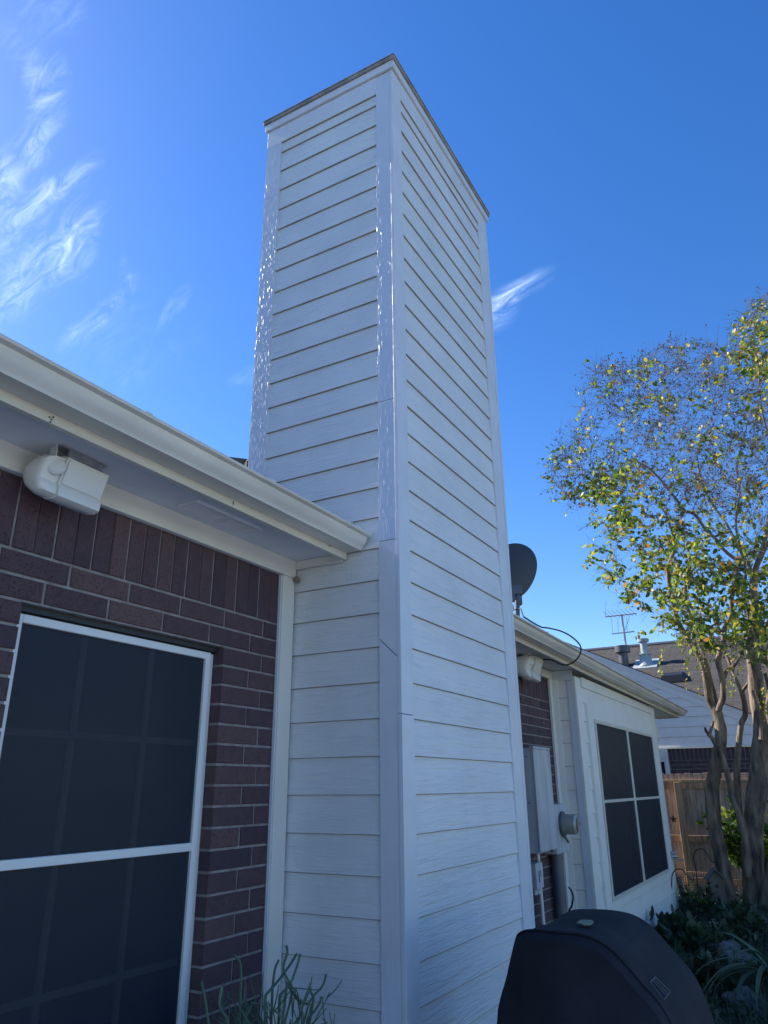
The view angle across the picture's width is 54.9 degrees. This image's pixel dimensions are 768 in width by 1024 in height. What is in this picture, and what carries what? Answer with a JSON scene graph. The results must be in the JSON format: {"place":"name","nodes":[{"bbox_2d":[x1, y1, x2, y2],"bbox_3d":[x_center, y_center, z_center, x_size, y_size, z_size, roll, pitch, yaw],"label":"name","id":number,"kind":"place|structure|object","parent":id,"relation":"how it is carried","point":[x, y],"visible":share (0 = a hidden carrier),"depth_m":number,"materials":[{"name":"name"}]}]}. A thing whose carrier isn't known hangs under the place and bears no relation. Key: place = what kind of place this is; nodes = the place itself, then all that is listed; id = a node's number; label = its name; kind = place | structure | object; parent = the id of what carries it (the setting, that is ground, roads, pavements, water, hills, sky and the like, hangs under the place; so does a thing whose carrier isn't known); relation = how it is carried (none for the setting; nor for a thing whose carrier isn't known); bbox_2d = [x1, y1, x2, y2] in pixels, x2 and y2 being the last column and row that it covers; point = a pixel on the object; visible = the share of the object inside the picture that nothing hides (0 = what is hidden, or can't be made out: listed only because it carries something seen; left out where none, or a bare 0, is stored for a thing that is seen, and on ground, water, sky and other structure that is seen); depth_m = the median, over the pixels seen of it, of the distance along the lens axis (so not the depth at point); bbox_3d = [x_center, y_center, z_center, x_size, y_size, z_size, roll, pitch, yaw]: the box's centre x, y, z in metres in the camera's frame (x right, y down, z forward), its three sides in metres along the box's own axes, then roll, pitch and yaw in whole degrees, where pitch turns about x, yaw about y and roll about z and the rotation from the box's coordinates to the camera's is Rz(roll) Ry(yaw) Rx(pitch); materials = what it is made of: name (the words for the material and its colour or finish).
{"place":"outdoors","nodes":[
{"label":"outdoors","id":0,"kind":"place"},
{"bbox_2d":[0,0,767,748],"label":"sky","id":1,"kind":"structure","parent":0,"point":[615,152],"materials":[{"name":"blue"}]},
{"bbox_2d":[497,909,714,1023],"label":"grill cover","id":2,"kind":"object","parent":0,"point":[612,967],"visible":0.99,"depth_m":2.36,"materials":[{"name":"black fabric"}]},
{"bbox_2d":[576,920,592,925],"bbox_3d":[0.692,1.409,2.539,0.052,0.008,0.069,-12,-23,27],"label":"fallen leaf","id":3,"kind":"object","parent":2,"relation":"on","point":[586,922],"visible":1,"depth_m":2.54,"materials":[{"name":"plant"}]},
{"bbox_2d":[654,886,767,1023],"bbox_3d":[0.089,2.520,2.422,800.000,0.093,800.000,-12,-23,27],"label":"ground","id":4,"kind":"structure","parent":0,"point":[725,1004],"depth_m":5.78,"materials":[{"name":"soil"}]},
{"bbox_2d":[200,945,341,1023],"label":"pencil cactus","id":5,"kind":"object","parent":4,"relation":"on","point":[272,1009],"visible":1,"depth_m":2.41,"materials":[{"name":"green plant stems"}]},
{"bbox_2d":[0,53,687,1023],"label":"house","id":6,"kind":"structure","parent":4,"relation":"on","point":[224,737],"depth_m":3.15,"materials":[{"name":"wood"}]},
{"bbox_2d":[23,444,108,514],"bbox_3d":[-1.027,-0.101,2.380,0.154,0.170,0.239,-12,-23,27],"label":"eave speaker","id":7,"kind":"object","parent":6,"relation":"attached to","point":[75,480],"visible":1,"depth_m":2.33},
{"bbox_2d":[0,604,217,1023],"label":"window","id":8,"kind":"structure","parent":6,"relation":"in","point":[104,730],"depth_m":2.44,"materials":[{"name":"black glass"}]},
{"bbox_2d":[293,576,299,582],"bbox_3d":[-0.416,0.322,3.518,0.033,0.034,0.033,-12,-23,27],"label":"mud nest","id":9,"kind":"object","parent":6,"relation":"attached to","point":[296,579],"visible":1,"depth_m":3.51,"materials":[{"name":"brown soil"}]},
{"bbox_2d":[509,543,536,615],"bbox_3d":[1.493,0.980,8.637,0.507,1.232,0.920,6,-21,-16],"label":"satellite dish","id":10,"kind":"object","parent":6,"relation":"attached to","point":[523,563],"visible":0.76,"depth_m":8.56,"materials":[{"name":"grey metal"}]},
{"bbox_2d":[516,653,543,682],"bbox_3d":[1.165,1.253,6.023,0.206,0.240,0.331,-10,-22,24],"label":"eave speaker","id":11,"kind":"object","parent":6,"relation":"attached to","point":[529,666],"visible":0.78,"depth_m":5.91},
{"bbox_2d":[531,861,543,894],"bbox_3d":[1.119,2.713,5.479,0.084,0.213,0.155,-12,-23,27],"label":"telephone box","id":12,"kind":"object","parent":6,"relation":"attached to","point":[537,876],"visible":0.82,"depth_m":5.43,"materials":[{"name":"grey plastic"}]},
{"bbox_2d":[523,746,556,853],"bbox_3d":[1.177,2.212,5.708,0.154,0.755,0.416,-12,-23,27],"label":"breaker panel","id":13,"kind":"object","parent":6,"relation":"attached to","point":[540,806],"visible":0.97,"depth_m":5.61,"materials":[{"name":"grey metal"}]},
{"bbox_2d":[529,746,556,851],"bbox_3d":[1.227,2.195,5.684,0.034,0.740,0.416,-12,-23,27],"label":"door","id":14,"kind":"structure","parent":13,"relation":"in","point":[546,827],"depth_m":5.65,"materials":[{"name":"grey metal"}]},
{"bbox_2d":[536,854,544,924],"bbox_3d":[1.175,3.070,5.440,0.032,1.060,0.027,-12,-23,27],"label":"thin conduit","id":15,"kind":"object","parent":6,"relation":"attached to","point":[541,900],"visible":0.17,"depth_m":5.49,"materials":[{"name":"white plastic"}]},
{"bbox_2d":[513,608,581,665],"bbox_3d":[1.383,0.929,6.335,0.491,0.824,2.687,-3,-21,8],"label":"cable","id":16,"kind":"object","parent":6,"relation":"attached to","point":[556,630],"visible":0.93,"depth_m":5.78,"materials":[{"name":"black rubber"}]},
{"bbox_2d":[550,853,566,918],"bbox_3d":[1.391,3.220,5.775,0.103,1.009,0.103,-12,-23,27],"label":"thick conduit","id":17,"kind":"object","parent":6,"relation":"attached to","point":[560,904],"visible":0.44,"depth_m":5.84,"materials":[{"name":"grey metal"}]},
{"bbox_2d":[568,887,573,911],"bbox_3d":[1.478,3.094,5.869,0.041,0.205,0.130,0,-20,0],"label":"loose cable","id":18,"kind":"object","parent":17,"relation":"attached to","point":[570,889],"visible":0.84,"depth_m":5.84,"materials":[{"name":"black rubber"}]},
{"bbox_2d":[545,804,580,854],"bbox_3d":[1.465,2.572,6.011,0.248,0.367,0.350,-12,-23,27],"label":"electric meter","id":19,"kind":"object","parent":6,"relation":"attached to","point":[567,824],"visible":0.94,"depth_m":5.96,"materials":[{"name":"grey metal"}]},
{"bbox_2d":[584,703,670,909],"bbox_3d":[2.616,3.032,7.770,0.049,1.734,3.025,-12,-23,27],"label":"bay window","id":20,"kind":"structure","parent":6,"relation":"in","point":[629,818],"depth_m":7.39,"materials":[{"name":"black glass"}]},
{"bbox_2d":[670,851,684,860],"bbox_3d":[3.503,4.184,8.991,0.321,0.105,0.060,3,-21,-11],"label":"outdoor tap","id":21,"kind":"object","parent":6,"relation":"attached to","point":[674,856],"visible":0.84,"depth_m":9.00,"materials":[{"name":"metal"}]},
{"bbox_2d":[538,286,767,913],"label":"crape myrtle","id":22,"kind":"object","parent":4,"relation":"on","point":[753,628],"visible":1,"depth_m":10.35,"materials":[{"name":"green plant"}]},
{"bbox_2d":[566,634,767,876],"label":"neighbor house","id":23,"kind":"structure","parent":4,"relation":"on","point":[686,738],"depth_m":13.66,"materials":[{"name":"white paint"}]},
{"bbox_2d":[603,605,636,644],"bbox_3d":[6.287,3.141,19.464,0.815,1.696,1.000,-12,-23,27],"label":"tv antenna","id":24,"kind":"object","parent":23,"relation":"on","point":[623,628],"visible":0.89,"depth_m":19.51,"materials":[{"name":"metal"}]},
{"bbox_2d":[660,758,671,822],"bbox_3d":[4.804,5.027,13.348,0.775,1.090,0.039,-12,-23,27],"label":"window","id":25,"kind":"structure","parent":23,"relation":"in","point":[665,767],"depth_m":13.34,"materials":[{"name":"white glass"}]},
{"bbox_2d":[649,903,700,948],"bbox_3d":[2.920,4.190,7.430,0.506,0.458,0.568,-12,-23,27],"label":"leafy clump","id":26,"kind":"object","parent":4,"relation":"on","point":[679,919],"visible":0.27,"depth_m":7.38,"materials":[{"name":"green plant"}]},
{"bbox_2d":[676,876,688,909],"bbox_3d":[3.805,4.970,9.300,0.066,0.676,0.322,0,-20,-1],"label":"wooden stake","id":27,"kind":"object","parent":4,"relation":"on","point":[679,881],"visible":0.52,"depth_m":9.45,"materials":[{"name":"brown wood"}]},
{"bbox_2d":[671,868,693,886],"bbox_3d":[3.470,4.543,8.638,0.367,0.693,0.013,-12,-23,27],"label":"shepherd hook","id":28,"kind":"object","parent":4,"relation":"on","point":[683,871],"visible":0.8,"depth_m":8.73,"materials":[{"name":"metal"}]},
{"bbox_2d":[670,912,711,920],"bbox_3d":[3.611,4.789,8.707,0.482,0.077,0.482,-12,-23,27],"label":"planter bowl","id":29,"kind":"object","parent":4,"relation":"on","point":[706,917],"visible":0.27,"depth_m":8.67,"materials":[{"name":"ceramic"}]},
{"bbox_2d":[678,882,716,914],"bbox_3d":[3.714,4.579,8.776,0.426,0.352,0.426,-4,-21,8],"label":"potted shrub","id":30,"kind":"object","parent":29,"relation":"in","point":[706,902],"visible":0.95,"depth_m":8.70,"materials":[{"name":"green plant"}]},
{"bbox_2d":[675,871,707,897],"bbox_3d":[4.165,5.277,9.924,0.477,0.775,0.488,-12,-23,27],"label":"wire panel","id":31,"kind":"object","parent":4,"relation":"on","point":[693,874],"visible":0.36,"depth_m":10.17,"materials":[{"name":"grey metal"}]},
{"bbox_2d":[660,909,733,957],"bbox_3d":[2.999,4.029,6.978,0.574,0.437,0.620,7,-22,-20],"label":"leafy clump","id":32,"kind":"object","parent":4,"relation":"on","point":[693,934],"visible":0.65,"depth_m":6.88,"materials":[{"name":"green plant"}]},
{"bbox_2d":[693,848,715,896],"bbox_3d":[3.885,4.548,8.937,0.324,0.885,0.013,-12,-23,27],"label":"shepherd hook","id":33,"kind":"object","parent":4,"relation":"on","point":[695,865],"visible":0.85,"depth_m":9.04,"materials":[{"name":"metal"}]},
{"bbox_2d":[704,863,726,902],"bbox_3d":[3.991,4.455,8.894,0.236,0.428,0.200,-6,-21,14],"label":"birdhouse","id":34,"kind":"object","parent":33,"relation":"hanging from","point":[714,878],"visible":0.86,"depth_m":8.84,"materials":[{"name":"grey wood"}]},
{"bbox_2d":[676,946,744,990],"bbox_3d":[2.586,3.676,5.901,0.562,0.421,0.618,-12,-23,27],"label":"leafy clump","id":35,"kind":"object","parent":4,"relation":"on","point":[700,959],"visible":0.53,"depth_m":5.77,"materials":[{"name":"green plant"}]},
{"bbox_2d":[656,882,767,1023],"bbox_3d":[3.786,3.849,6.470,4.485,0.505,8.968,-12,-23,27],"label":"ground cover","id":36,"kind":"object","parent":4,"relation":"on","point":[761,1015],"visible":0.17,"depth_m":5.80,"materials":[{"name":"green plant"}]},
{"bbox_2d":[662,773,767,896],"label":"wooden fence","id":37,"kind":"object","parent":4,"relation":"on","point":[684,840],"visible":0.08,"depth_m":11.07,"materials":[{"name":"brown wood"}]},
{"bbox_2d":[706,939,740,956],"bbox_3d":[3.154,4.071,6.841,0.320,0.203,0.320,-12,-23,27],"label":"rock","id":38,"kind":"object","parent":4,"relation":"on","point":[735,943],"visible":0.2,"depth_m":6.85,"materials":[{"name":"stone"}]},
{"bbox_2d":[694,932,767,1014],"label":"strap leaf plant","id":39,"kind":"object","parent":4,"relation":"on","point":[760,970],"visible":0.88,"depth_m":5.49,"materials":[{"name":"green plant"}]},
{"bbox_2d":[696,795,767,873],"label":"shrub","id":40,"kind":"object","parent":4,"relation":"on","point":[734,851],"visible":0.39,"depth_m":10.09,"materials":[{"name":"green plant"}]},
{"bbox_2d":[714,942,755,968],"bbox_3d":[3.065,3.932,6.457,0.373,0.274,0.376,-12,-23,27],"label":"rock","id":41,"kind":"object","parent":4,"relation":"on","point":[728,953],"visible":0.23,"depth_m":6.44,"materials":[{"name":"stone"}]},
{"bbox_2d":[715,895,761,920],"bbox_3d":[4.124,4.659,8.545,0.608,0.433,0.518,18,-27,-40],"label":"leafy clump","id":42,"kind":"object","parent":4,"relation":"on","point":[743,904],"visible":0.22,"depth_m":8.51,"materials":[{"name":"green plant"}]},
{"bbox_2d":[719,900,767,942],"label":"leafy clump","id":43,"kind":"object","parent":4,"relation":"on","point":[736,915],"visible":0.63,"depth_m":7.71,"materials":[{"name":"green plant"}]},
{"bbox_2d":[722,985,767,1015],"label":"rock","id":44,"kind":"object","parent":4,"relation":"on","point":[745,989],"visible":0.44,"depth_m":5.24,"materials":[{"name":"stone"}]}
]}

